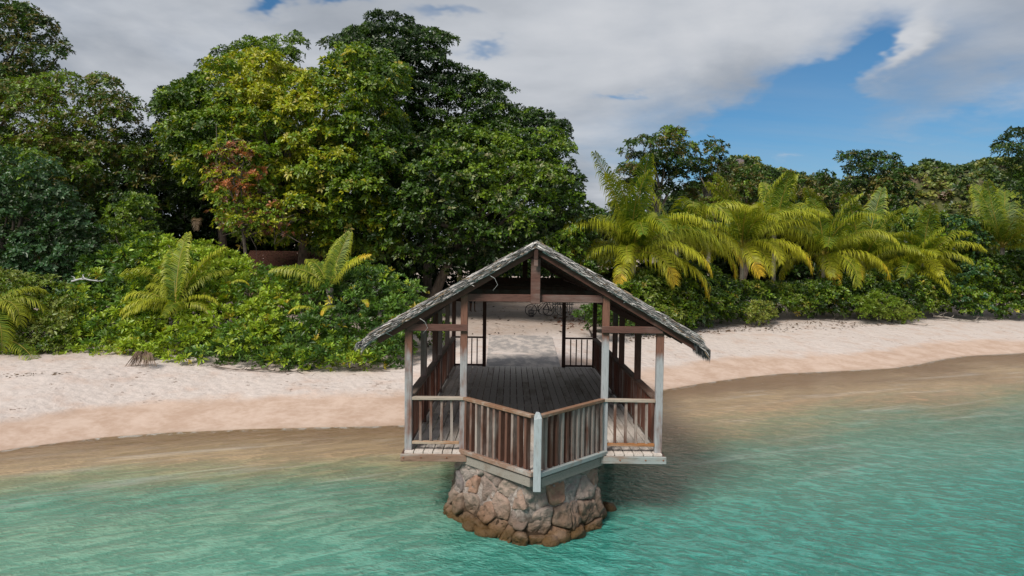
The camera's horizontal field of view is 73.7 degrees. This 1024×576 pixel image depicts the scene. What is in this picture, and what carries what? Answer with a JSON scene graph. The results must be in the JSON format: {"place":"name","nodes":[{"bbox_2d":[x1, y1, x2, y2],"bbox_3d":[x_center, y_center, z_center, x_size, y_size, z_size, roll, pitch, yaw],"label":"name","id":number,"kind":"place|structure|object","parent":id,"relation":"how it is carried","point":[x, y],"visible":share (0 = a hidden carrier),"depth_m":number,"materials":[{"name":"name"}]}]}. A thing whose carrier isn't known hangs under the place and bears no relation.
{"place":"outdoors","nodes":[
{"label":"outdoors","id":0,"kind":"place"},
{"bbox_2d":[125,350,156,366],"bbox_3d":[-12.457,2.367,23.023,1.091,0.535,0.466,1,2,0],"label":"dead frond tuft","id":1,"kind":"object","parent":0,"point":[144,354],"visible":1,"depth_m":23.06,"materials":[{"name":"brown plant"}]},
{"bbox_2d":[0,353,1023,575],"bbox_3d":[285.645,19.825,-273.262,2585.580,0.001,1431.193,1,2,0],"label":"sea water","id":2,"kind":"structure","parent":0,"point":[922,476],"depth_m":13.18,"materials":[{"name":"teal liquid"}]},
{"bbox_2d":[0,239,1023,457],"bbox_3d":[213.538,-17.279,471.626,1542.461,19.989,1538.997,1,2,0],"label":"ground","id":3,"kind":"structure","parent":0,"point":[84,396],"depth_m":23.61,"materials":[{"name":"beige sand"}]},
{"bbox_2d":[0,286,48,353],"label":"coconut palm","id":4,"kind":"object","parent":3,"relation":"on","point":[15,305],"visible":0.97,"depth_m":24.10,"materials":[{"name":"green plant"}]},
{"bbox_2d":[9,341,39,360],"bbox_3d":[-16.667,2.398,23.434,1.651,1.060,0.725,2,3,28],"label":"fallen frond","id":5,"kind":"object","parent":3,"relation":"on","point":[34,351],"visible":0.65,"depth_m":23.35,"materials":[{"name":"green plant"}]},
{"bbox_2d":[0,0,76,132],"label":"tall tree","id":6,"kind":"object","parent":3,"relation":"on","point":[22,18],"visible":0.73,"depth_m":44.58,"materials":[{"name":"green plant"}]},
{"bbox_2d":[0,266,87,355],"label":"undergrowth","id":7,"kind":"object","parent":3,"relation":"on","point":[45,343],"visible":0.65,"depth_m":25.13,"materials":[{"name":"green plant"}]},
{"bbox_2d":[0,144,112,330],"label":"bushy tree","id":8,"kind":"object","parent":3,"relation":"on","point":[19,244],"visible":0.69,"depth_m":29.61,"materials":[{"name":"green plant"}]},
{"bbox_2d":[43,301,90,344],"bbox_3d":[-17.121,1.447,25.994,1.653,1.968,1.401,2,3,21],"label":"shrub","id":9,"kind":"object","parent":3,"relation":"on","point":[58,308],"visible":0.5,"depth_m":25.68,"materials":[{"name":"green plant"}]},
{"bbox_2d":[0,68,170,292],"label":"broadleaf tree","id":10,"kind":"object","parent":3,"relation":"on","point":[27,89],"visible":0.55,"depth_m":39.03,"materials":[{"name":"green plant"}]},
{"bbox_2d":[94,191,161,293],"bbox_3d":[-17.485,-1.162,31.361,2.733,6.542,4.472,-1,3,-36],"label":"young tree","id":11,"kind":"object","parent":3,"relation":"on","point":[120,230],"visible":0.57,"depth_m":30.60,"materials":[{"name":"green plant"}]},
{"bbox_2d":[119,232,233,347],"bbox_3d":[-13.360,0.185,26.178,4.700,4.796,3.228,1,3,16],"label":"coconut palm","id":12,"kind":"object","parent":3,"relation":"on","point":[172,290],"visible":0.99,"depth_m":26.19,"materials":[{"name":"green plant"}]},
{"bbox_2d":[146,29,310,299],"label":"spreading tree","id":13,"kind":"object","parent":3,"relation":"on","point":[190,195],"visible":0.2,"depth_m":41.79,"materials":[{"name":"green plant"}]},
{"bbox_2d":[200,362,271,369],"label":"dry twigs","id":14,"kind":"object","parent":3,"relation":"on","point":[215,366],"visible":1,"depth_m":23.68,"materials":[{"name":"brown wood"}]},
{"bbox_2d":[52,229,430,371],"bbox_3d":[-11.043,0.360,27.772,16.221,5.750,8.659,1,2,0],"label":"beach shrub hedge","id":15,"kind":"object","parent":3,"relation":"on","point":[133,332],"visible":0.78,"depth_m":26.07,"materials":[{"name":"green plant"}]},
{"bbox_2d":[71,273,103,281],"bbox_3d":[-16.717,-0.402,26.967,1.760,0.391,0.616,2,3,25],"label":"driftwood","id":16,"kind":"object","parent":15,"relation":"on","point":[82,278],"visible":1,"depth_m":26.99,"materials":[{"name":"grey wood"}]},
{"bbox_2d":[229,279,248,284],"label":"palm frond","id":17,"kind":"object","parent":15,"relation":"on","point":[239,280],"visible":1,"depth_m":25.64,"materials":[{"name":"green plant"}]},
{"bbox_2d":[289,305,314,312],"bbox_3d":[-7.621,0.795,24.718,0.927,0.339,0.401,0,2,-10],"label":"palm frond","id":18,"kind":"object","parent":15,"relation":"attached to","point":[296,307],"visible":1,"depth_m":24.62,"materials":[{"name":"green plant"}]},
{"bbox_2d":[320,305,334,314],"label":"palm frond","id":19,"kind":"object","parent":15,"relation":"attached to","point":[325,309],"visible":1,"depth_m":24.36,"materials":[{"name":"yellow plant"}]},
{"bbox_2d":[198,128,308,294],"bbox_3d":[-12.568,-2.786,33.077,5.607,9.715,4.094,1,2,0],"label":"red leaved tree","id":20,"kind":"object","parent":3,"relation":"on","point":[249,219],"visible":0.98,"depth_m":32.27,"materials":[{"name":"green plant"}]},
{"bbox_2d":[191,218,201,231],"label":"dead frond","id":21,"kind":"object","parent":20,"relation":"hanging from","point":[198,220],"visible":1,"depth_m":31.05,"materials":[{"name":"brown plant"}]},
{"bbox_2d":[247,362,313,374],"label":"exposed roots","id":22,"kind":"object","parent":3,"relation":"on","point":[267,369],"visible":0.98,"depth_m":23.64,"materials":[{"name":"brown plant"}]},
{"bbox_2d":[146,41,429,310],"bbox_3d":[-12.580,-6.076,37.210,16.746,15.974,9.993,1,2,0],"label":"sea almond tree","id":23,"kind":"object","parent":3,"relation":"on","point":[304,179],"visible":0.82,"depth_m":34.16,"materials":[{"name":"green plant"}]},
{"bbox_2d":[249,251,326,305],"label":"hut","id":24,"kind":"object","parent":3,"relation":"on","point":[289,258],"visible":0.27,"depth_m":43.02,"materials":[{"name":"brown wood"}]},
{"bbox_2d":[0,115,592,300],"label":"woodland","id":25,"kind":"object","parent":3,"relation":"on","point":[177,224],"visible":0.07,"depth_m":47.62,"materials":[{"name":"green plant"}]},
{"bbox_2d":[268,231,371,349],"bbox_3d":[-7.593,0.220,27.390,4.153,5.066,1.706,1,2,0],"label":"coconut palm","id":26,"kind":"object","parent":3,"relation":"on","point":[318,275],"visible":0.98,"depth_m":27.03,"materials":[{"name":"green plant"}]},
{"bbox_2d":[341,364,399,370],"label":"dry twigs","id":27,"kind":"object","parent":3,"relation":"on","point":[367,369],"visible":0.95,"depth_m":24.07,"materials":[{"name":"brown wood"}]},
{"bbox_2d":[409,296,451,346],"bbox_3d":[-3.265,1.571,27.319,2.010,2.566,2.086,1,2,0],"label":"beach shrub","id":28,"kind":"object","parent":3,"relation":"on","point":[431,322],"visible":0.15,"depth_m":26.94,"materials":[{"name":"green plant"}]},
{"bbox_2d":[315,8,573,299],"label":"spreading tree","id":29,"kind":"object","parent":3,"relation":"on","point":[435,75],"visible":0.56,"depth_m":42.77,"materials":[{"name":"green plant"}]},
{"bbox_2d":[1,306,898,377],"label":"leaf litter","id":30,"kind":"object","parent":3,"relation":"on","point":[572,324],"visible":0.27,"depth_m":37.63,"materials":[{"name":"brown plant"}]},
{"bbox_2d":[358,123,608,297],"bbox_3d":[-1.628,-3.370,36.331,13.505,11.073,8.722,1,2,0],"label":"dense tree","id":31,"kind":"object","parent":3,"relation":"on","point":[470,179],"visible":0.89,"depth_m":34.09,"materials":[{"name":"green plant"}]},
{"bbox_2d":[443,462,616,546],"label":"stone pier","id":32,"kind":"structure","parent":3,"relation":"on","point":[480,503],"depth_m":11.47,"materials":[{"name":"beige stone"}]},
{"bbox_2d":[354,240,710,491],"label":"beach pavilion","id":33,"kind":"structure","parent":32,"relation":"on","point":[611,404],"depth_m":12.05,"materials":[{"name":"brown wood"}]},
{"bbox_2d":[525,302,554,315],"bbox_3d":[1.595,1.089,38.947,1.740,1.042,0.573,0,8,-12],"label":"bicycle","id":34,"kind":"object","parent":3,"relation":"on","point":[536,310],"visible":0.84,"depth_m":38.95,"materials":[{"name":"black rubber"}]},
{"bbox_2d":[538,302,566,315],"bbox_3d":[2.344,1.073,39.545,1.740,1.042,0.573,1,8,8],"label":"bicycle","id":35,"kind":"object","parent":3,"relation":"on","point":[550,308],"visible":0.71,"depth_m":39.55,"materials":[{"name":"black metal"}]},
{"bbox_2d":[552,302,573,313],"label":"picket fence","id":36,"kind":"object","parent":3,"relation":"on","point":[567,304],"visible":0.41,"depth_m":40.49,"materials":[{"name":"wood"}]},
{"bbox_2d":[571,303,618,336],"bbox_3d":[3.877,1.564,31.383,2.442,2.384,1.918,1,2,0],"label":"beach shrub","id":37,"kind":"object","parent":3,"relation":"on","point":[588,308],"visible":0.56,"depth_m":30.88,"materials":[{"name":"green plant"}]},
{"bbox_2d":[560,150,723,301],"bbox_3d":[6.436,-2.313,35.972,8.244,9.461,7.638,2,3,34],"label":"coconut palm","id":38,"kind":"object","parent":3,"relation":"on","point":[628,231],"visible":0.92,"depth_m":34.85,"materials":[{"name":"green plant"}]},
{"bbox_2d":[613,124,699,262],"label":"upright tree","id":39,"kind":"object","parent":3,"relation":"on","point":[661,156],"visible":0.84,"depth_m":53.05,"materials":[{"name":"green plant"}]},
{"bbox_2d":[614,177,751,284],"bbox_3d":[9.103,-2.237,39.705,7.196,8.814,9.085,-1,3,-28],"label":"coconut palm","id":40,"kind":"object","parent":3,"relation":"on","point":[711,207],"visible":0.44,"depth_m":38.31,"materials":[{"name":"green plant"}]},
{"bbox_2d":[685,135,730,275],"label":"upright tree","id":41,"kind":"object","parent":3,"relation":"on","point":[719,160],"visible":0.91,"depth_m":55.13,"materials":[{"name":"green plant"}]},
{"bbox_2d":[679,162,790,280],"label":"round tree","id":42,"kind":"object","parent":3,"relation":"on","point":[748,188],"visible":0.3,"depth_m":55.51,"materials":[{"name":"green plant"}]},
{"bbox_2d":[685,172,819,317],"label":"coconut palm","id":43,"kind":"object","parent":3,"relation":"on","point":[747,234],"visible":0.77,"depth_m":40.99,"materials":[{"name":"green plant"}]},
{"bbox_2d":[744,299,778,325],"bbox_3d":[14.282,1.526,39.012,3.607,2.070,1.449,-1,3,-33],"label":"beach shrub","id":44,"kind":"object","parent":3,"relation":"on","point":[754,307],"visible":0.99,"depth_m":38.62,"materials":[{"name":"green plant"}]},
{"bbox_2d":[580,257,962,334],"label":"undergrowth","id":45,"kind":"object","parent":3,"relation":"on","point":[726,294],"visible":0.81,"depth_m":40.42,"materials":[{"name":"green plant"}]},
{"bbox_2d":[717,170,832,287],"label":"coconut palm","id":46,"kind":"object","parent":3,"relation":"on","point":[776,204],"visible":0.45,"depth_m":44.26,"materials":[{"name":"green plant"}]},
{"bbox_2d":[566,195,1023,299],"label":"woodland","id":47,"kind":"object","parent":3,"relation":"on","point":[801,271],"visible":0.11,"depth_m":61.37,"materials":[{"name":"green plant"}]},
{"bbox_2d":[751,166,843,279],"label":"round tree","id":48,"kind":"object","parent":3,"relation":"on","point":[821,177],"visible":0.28,"depth_m":59.73,"materials":[{"name":"green plant"}]},
{"bbox_2d":[762,187,899,314],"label":"coconut palm","id":49,"kind":"object","parent":3,"relation":"on","point":[823,241],"visible":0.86,"depth_m":44.05,"materials":[{"name":"green plant"}]},
{"bbox_2d":[794,186,926,311],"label":"coconut palm","id":50,"kind":"object","parent":3,"relation":"on","point":[865,245],"visible":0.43,"depth_m":46.55,"materials":[{"name":"green plant"}]},
{"bbox_2d":[829,149,923,266],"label":"open tree","id":51,"kind":"object","parent":3,"relation":"on","point":[867,163],"visible":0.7,"depth_m":53.95,"materials":[{"name":"green plant"}]},
{"bbox_2d":[853,289,925,323],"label":"beach shrub","id":52,"kind":"object","parent":3,"relation":"on","point":[871,306],"visible":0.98,"depth_m":42.30,"materials":[{"name":"green plant"}]},
{"bbox_2d":[854,212,972,293],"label":"coconut palm","id":53,"kind":"object","parent":3,"relation":"on","point":[909,264],"visible":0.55,"depth_m":45.73,"materials":[{"name":"green plant"}]},
{"bbox_2d":[866,203,986,315],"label":"coconut palm","id":54,"kind":"object","parent":3,"relation":"on","point":[950,245],"visible":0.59,"depth_m":46.35,"materials":[{"name":"green plant"}]},
{"bbox_2d":[876,209,994,308],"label":"broadleaf tree","id":55,"kind":"object","parent":3,"relation":"on","point":[976,236],"visible":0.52,"depth_m":47.86,"materials":[{"name":"green plant"}]},
{"bbox_2d":[932,312,986,321],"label":"driftwood","id":56,"kind":"object","parent":3,"relation":"on","point":[939,316],"visible":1,"depth_m":44.98,"materials":[{"name":"grey wood"}]},
{"bbox_2d":[941,249,1023,319],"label":"sea grape bush","id":57,"kind":"object","parent":3,"relation":"on","point":[976,296],"visible":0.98,"depth_m":46.76,"materials":[{"name":"green plant"}]},
{"bbox_2d":[947,179,1023,305],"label":"coconut palm","id":58,"kind":"object","parent":3,"relation":"on","point":[1001,230],"visible":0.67,"depth_m":49.38,"materials":[{"name":"green plant"}]},
{"bbox_2d":[988,126,1023,208],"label":"tall tree","id":59,"kind":"object","parent":3,"relation":"on","point":[1010,183],"visible":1,"depth_m":42.47,"materials":[{"name":"green plant"}]},
{"bbox_2d":[0,0,1023,246],"label":"sky","id":60,"kind":"structure","parent":0,"point":[789,84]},
{"bbox_2d":[486,335,560,396],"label":"path","id":61,"kind":"structure","parent":0,"point":[541,350],"depth_m":25.35,"materials":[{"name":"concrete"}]},
{"bbox_2d":[644,163,1023,259],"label":"hill","id":62,"kind":"structure","parent":0,"point":[939,203],"depth_m":239.66,"materials":[{"name":"green plant"}]},
{"bbox_2d":[650,154,1023,258],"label":"hill scrub","id":63,"kind":"object","parent":62,"relation":"on","point":[942,178],"visible":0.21,"depth_m":246.57,"materials":[{"name":"green plant"}]}
]}

